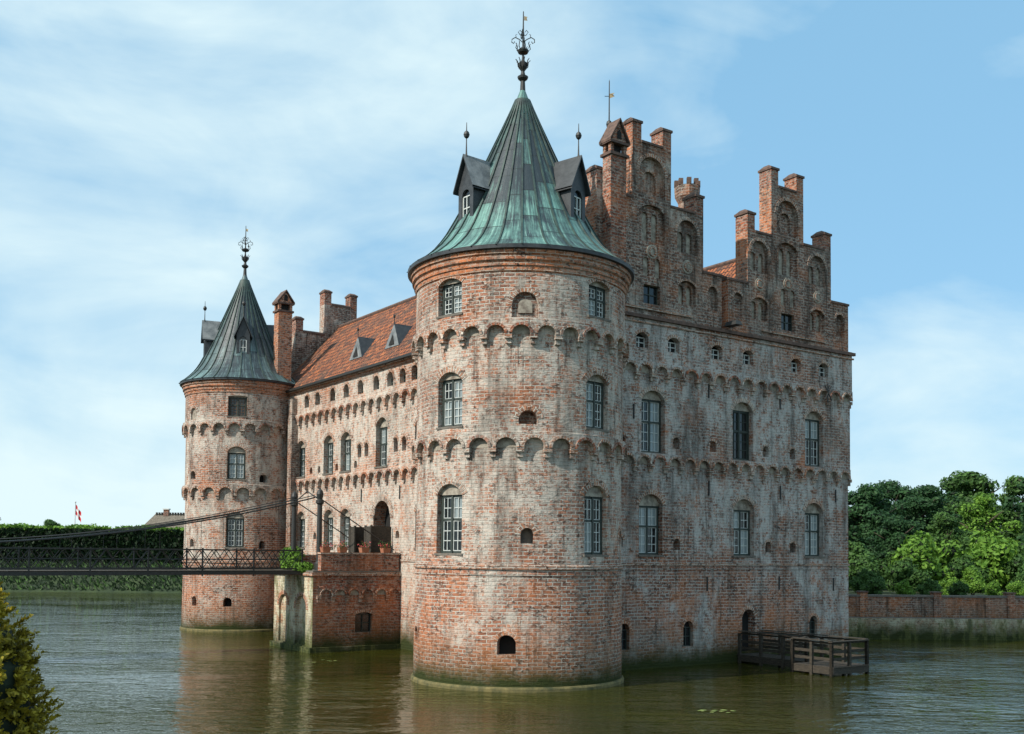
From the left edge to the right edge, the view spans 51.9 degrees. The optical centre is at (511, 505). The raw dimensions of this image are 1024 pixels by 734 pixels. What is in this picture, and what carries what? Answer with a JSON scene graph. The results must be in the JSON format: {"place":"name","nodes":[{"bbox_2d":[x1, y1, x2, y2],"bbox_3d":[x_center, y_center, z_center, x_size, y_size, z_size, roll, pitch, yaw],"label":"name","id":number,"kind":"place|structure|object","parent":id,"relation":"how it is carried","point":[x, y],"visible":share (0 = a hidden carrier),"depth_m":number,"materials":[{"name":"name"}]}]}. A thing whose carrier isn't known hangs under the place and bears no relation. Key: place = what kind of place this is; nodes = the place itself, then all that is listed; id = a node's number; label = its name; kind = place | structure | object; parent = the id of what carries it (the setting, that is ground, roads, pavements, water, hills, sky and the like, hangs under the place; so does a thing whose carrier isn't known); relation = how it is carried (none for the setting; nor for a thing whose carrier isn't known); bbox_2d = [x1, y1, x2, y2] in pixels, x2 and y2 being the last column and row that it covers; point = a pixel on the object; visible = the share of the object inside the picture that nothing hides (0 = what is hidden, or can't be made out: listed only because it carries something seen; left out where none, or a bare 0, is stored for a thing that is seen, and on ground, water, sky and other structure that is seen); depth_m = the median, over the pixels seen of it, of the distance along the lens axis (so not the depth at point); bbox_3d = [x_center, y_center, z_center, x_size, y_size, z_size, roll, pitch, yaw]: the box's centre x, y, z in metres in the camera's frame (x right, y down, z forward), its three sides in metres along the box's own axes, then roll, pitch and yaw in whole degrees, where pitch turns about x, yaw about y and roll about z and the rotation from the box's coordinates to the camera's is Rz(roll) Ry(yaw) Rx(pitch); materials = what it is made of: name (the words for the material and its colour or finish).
{"place":"outdoors","nodes":[
{"label":"outdoors","id":0,"kind":"place"},
{"bbox_2d":[0,564,1006,595],"bbox_3d":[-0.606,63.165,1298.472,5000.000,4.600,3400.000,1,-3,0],"label":"ground","id":1,"kind":"structure","parent":0,"point":[884,592],"depth_m":120.39,"materials":[{"name":"green plant"}]},
{"bbox_2d":[0,581,64,733],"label":"yew bush","id":2,"kind":"object","parent":1,"relation":"on","point":[21,712],"visible":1,"depth_m":7.88,"materials":[{"name":"green plant"}]},
{"bbox_2d":[44,519,60,525],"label":"deciduous tree","id":3,"kind":"object","parent":1,"relation":"on","point":[48,522],"visible":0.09,"depth_m":177.37,"materials":[{"name":"green plant"}]},
{"bbox_2d":[74,501,80,523],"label":"flagpole","id":4,"kind":"object","parent":1,"relation":"on","point":[77,512],"visible":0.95,"depth_m":131.57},
{"bbox_2d":[0,560,182,591],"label":"bank grass","id":5,"kind":"structure","parent":1,"relation":"on","point":[94,584],"depth_m":121.33,"materials":[{"name":"green plant"}]},
{"bbox_2d":[0,523,183,564],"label":"clipped hedge","id":6,"kind":"object","parent":1,"relation":"on","point":[167,538],"visible":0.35,"depth_m":128.09,"materials":[{"name":"green plant"}]},
{"bbox_2d":[146,508,184,527],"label":"thatched cottage","id":7,"kind":"structure","parent":1,"relation":"on","point":[165,515],"depth_m":149.62,"materials":[{"name":"beige plant"}]},
{"bbox_2d":[848,512,864,542],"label":"deciduous tree","id":8,"kind":"object","parent":1,"relation":"on","point":[854,528],"visible":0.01,"depth_m":90.87,"materials":[{"name":"green plant"}]},
{"bbox_2d":[848,539,878,589],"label":"shrub","id":9,"kind":"object","parent":1,"relation":"on","point":[856,551],"visible":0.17,"depth_m":80.75,"materials":[{"name":"green plant"}]},
{"bbox_2d":[848,556,884,591],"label":"shrub","id":10,"kind":"object","parent":1,"relation":"on","point":[855,566],"visible":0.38,"depth_m":74.57,"materials":[{"name":"green plant"}]},
{"bbox_2d":[848,568,884,592],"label":"shrub","id":11,"kind":"object","parent":1,"relation":"on","point":[864,575],"visible":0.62,"depth_m":69.52,"materials":[{"name":"green plant"}]},
{"bbox_2d":[860,577,886,594],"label":"shrub","id":12,"kind":"object","parent":1,"relation":"on","point":[873,586],"visible":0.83,"depth_m":65.03,"materials":[{"name":"green plant"}]},
{"bbox_2d":[848,482,919,572],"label":"deciduous tree","id":13,"kind":"object","parent":1,"relation":"on","point":[865,497],"visible":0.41,"depth_m":93.48,"materials":[{"name":"green plant"}]},
{"bbox_2d":[875,551,899,580],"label":"shrub","id":14,"kind":"object","parent":1,"relation":"on","point":[883,566],"visible":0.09,"depth_m":81.77,"materials":[{"name":"green plant"}]},
{"bbox_2d":[868,479,924,515],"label":"deciduous tree","id":15,"kind":"object","parent":1,"relation":"on","point":[894,491],"visible":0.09,"depth_m":126.69,"materials":[{"name":"green plant"}]},
{"bbox_2d":[864,514,935,565],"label":"deciduous tree","id":16,"kind":"object","parent":1,"relation":"on","point":[898,524],"visible":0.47,"depth_m":85.33,"materials":[{"name":"green plant"}]},
{"bbox_2d":[894,579,916,594],"bbox_3d":[24.327,5.218,65.114,1.252,1.338,1.398,-1,-3,38],"label":"shrub","id":17,"kind":"object","parent":1,"relation":"on","point":[902,588],"visible":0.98,"depth_m":64.91,"materials":[{"name":"green plant"}]},
{"bbox_2d":[883,557,932,592],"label":"shrub","id":18,"kind":"object","parent":1,"relation":"on","point":[903,569],"visible":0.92,"depth_m":72.24,"materials":[{"name":"green plant"}]},
{"bbox_2d":[888,530,954,592],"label":"shrub","id":19,"kind":"object","parent":1,"relation":"on","point":[919,548],"visible":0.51,"depth_m":75.74,"materials":[{"name":"green plant"}]},
{"bbox_2d":[884,484,962,536],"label":"deciduous tree","id":20,"kind":"object","parent":1,"relation":"on","point":[921,497],"visible":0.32,"depth_m":103.54,"materials":[{"name":"green plant"}]},
{"bbox_2d":[915,578,943,594],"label":"shrub","id":21,"kind":"object","parent":1,"relation":"on","point":[927,586],"visible":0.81,"depth_m":65.14,"materials":[{"name":"green plant"}]},
{"bbox_2d":[848,591,1023,640],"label":"retaining wall","id":22,"kind":"structure","parent":1,"relation":"on","point":[935,615],"depth_m":62.71,"materials":[{"name":"brick"}]},
{"bbox_2d":[923,485,962,515],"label":"deciduous tree","id":23,"kind":"object","parent":1,"relation":"on","point":[947,492],"visible":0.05,"depth_m":128.32,"materials":[{"name":"green plant"}]},
{"bbox_2d":[939,577,958,594],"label":"shrub","id":24,"kind":"object","parent":1,"relation":"on","point":[944,584],"visible":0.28,"depth_m":68.60,"materials":[{"name":"green plant"}]},
{"bbox_2d":[924,511,978,565],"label":"deciduous tree","id":25,"kind":"object","parent":1,"relation":"on","point":[946,520],"visible":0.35,"depth_m":87.34,"materials":[{"name":"green plant"}]},
{"bbox_2d":[946,580,969,594],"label":"shrub","id":26,"kind":"object","parent":1,"relation":"on","point":[958,588],"visible":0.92,"depth_m":65.04,"materials":[{"name":"green plant"}]},
{"bbox_2d":[943,554,993,582],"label":"shrub","id":27,"kind":"object","parent":1,"relation":"on","point":[958,566],"visible":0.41,"depth_m":77.07,"materials":[{"name":"green plant"}]},
{"bbox_2d":[960,565,986,594],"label":"shrub","id":28,"kind":"object","parent":1,"relation":"on","point":[974,581],"visible":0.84,"depth_m":71.44,"materials":[{"name":"green plant"}]},
{"bbox_2d":[928,470,1022,538],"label":"deciduous tree","id":29,"kind":"object","parent":1,"relation":"on","point":[965,483],"visible":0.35,"depth_m":108.88,"materials":[{"name":"green plant"}]},
{"bbox_2d":[933,529,1018,591],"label":"shrub","id":30,"kind":"object","parent":1,"relation":"on","point":[986,552],"visible":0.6,"depth_m":78.22,"materials":[{"name":"green plant"}]},
{"bbox_2d":[957,492,1023,545],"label":"deciduous tree","id":31,"kind":"object","parent":1,"relation":"on","point":[983,515],"visible":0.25,"depth_m":91.31,"materials":[{"name":"green plant"}]},
{"bbox_2d":[985,580,1004,595],"bbox_3d":[29.829,5.267,65.020,1.252,1.338,1.398,-1,-3,33],"label":"shrub","id":32,"kind":"object","parent":1,"relation":"on","point":[993,588],"visible":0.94,"depth_m":64.80,"materials":[{"name":"green plant"}]},
{"bbox_2d":[996,475,1023,534],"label":"deciduous tree","id":33,"kind":"object","parent":1,"relation":"on","point":[1010,484],"visible":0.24,"depth_m":127.38,"materials":[{"name":"green plant"}]},
{"bbox_2d":[1002,479,1023,542],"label":"deciduous tree","id":34,"kind":"object","parent":1,"relation":"on","point":[1012,505],"visible":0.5,"depth_m":101.06,"materials":[{"name":"green plant"}]},
{"bbox_2d":[1002,554,1023,581],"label":"shrub","id":35,"kind":"object","parent":1,"relation":"on","point":[1015,566],"visible":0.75,"depth_m":76.31,"materials":[{"name":"green plant"}]},
{"bbox_2d":[1005,580,1023,595],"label":"shrub","id":36,"kind":"object","parent":1,"relation":"on","point":[1016,588],"visible":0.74,"depth_m":64.92,"materials":[{"name":"green plant"}]},
{"bbox_2d":[1007,541,1023,563],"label":"shrub","id":37,"kind":"object","parent":1,"relation":"on","point":[1020,549],"visible":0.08,"depth_m":81.71,"materials":[{"name":"green plant"}]},
{"bbox_2d":[1007,574,1023,586],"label":"shrub","id":38,"kind":"object","parent":1,"relation":"on","point":[1021,578],"visible":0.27,"depth_m":69.83,"materials":[{"name":"green plant"}]},
{"bbox_2d":[0,0,1023,527],"label":"sky","id":39,"kind":"structure","parent":0,"point":[142,141],"materials":[{"name":"blue"}]},
{"bbox_2d":[1,591,1023,733],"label":"moat water","id":40,"kind":"structure","parent":0,"point":[124,663],"depth_m":37.24,"materials":[{"name":"green liquid"}]},
{"bbox_2d":[179,11,855,692],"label":"moated castle","id":41,"kind":"structure","parent":40,"relation":"in","point":[557,425],"depth_m":46.70,"materials":[{"name":"brick"}]},
{"bbox_2d":[0,488,393,576],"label":"suspension footbridge","id":42,"kind":"object","parent":41,"relation":"attached to","point":[89,570],"visible":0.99,"depth_m":48.46,"materials":[{"name":"black metal"}]},
{"bbox_2d":[279,546,313,572],"bbox_3d":[-10.967,2.730,53.126,1.486,1.410,3.967,1,-3,-20],"label":"planter shrub","id":43,"kind":"object","parent":41,"relation":"on","point":[303,567],"visible":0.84,"depth_m":52.99,"materials":[{"name":"green plant"}]},
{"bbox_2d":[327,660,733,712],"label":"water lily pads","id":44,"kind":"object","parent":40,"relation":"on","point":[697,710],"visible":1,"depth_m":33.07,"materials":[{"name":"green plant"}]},
{"bbox_2d":[737,629,868,676],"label":"wooden jetty","id":45,"kind":"object","parent":40,"relation":"in","point":[807,660],"visible":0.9,"depth_m":44.77,"materials":[{"name":"brown wood"}]}
]}

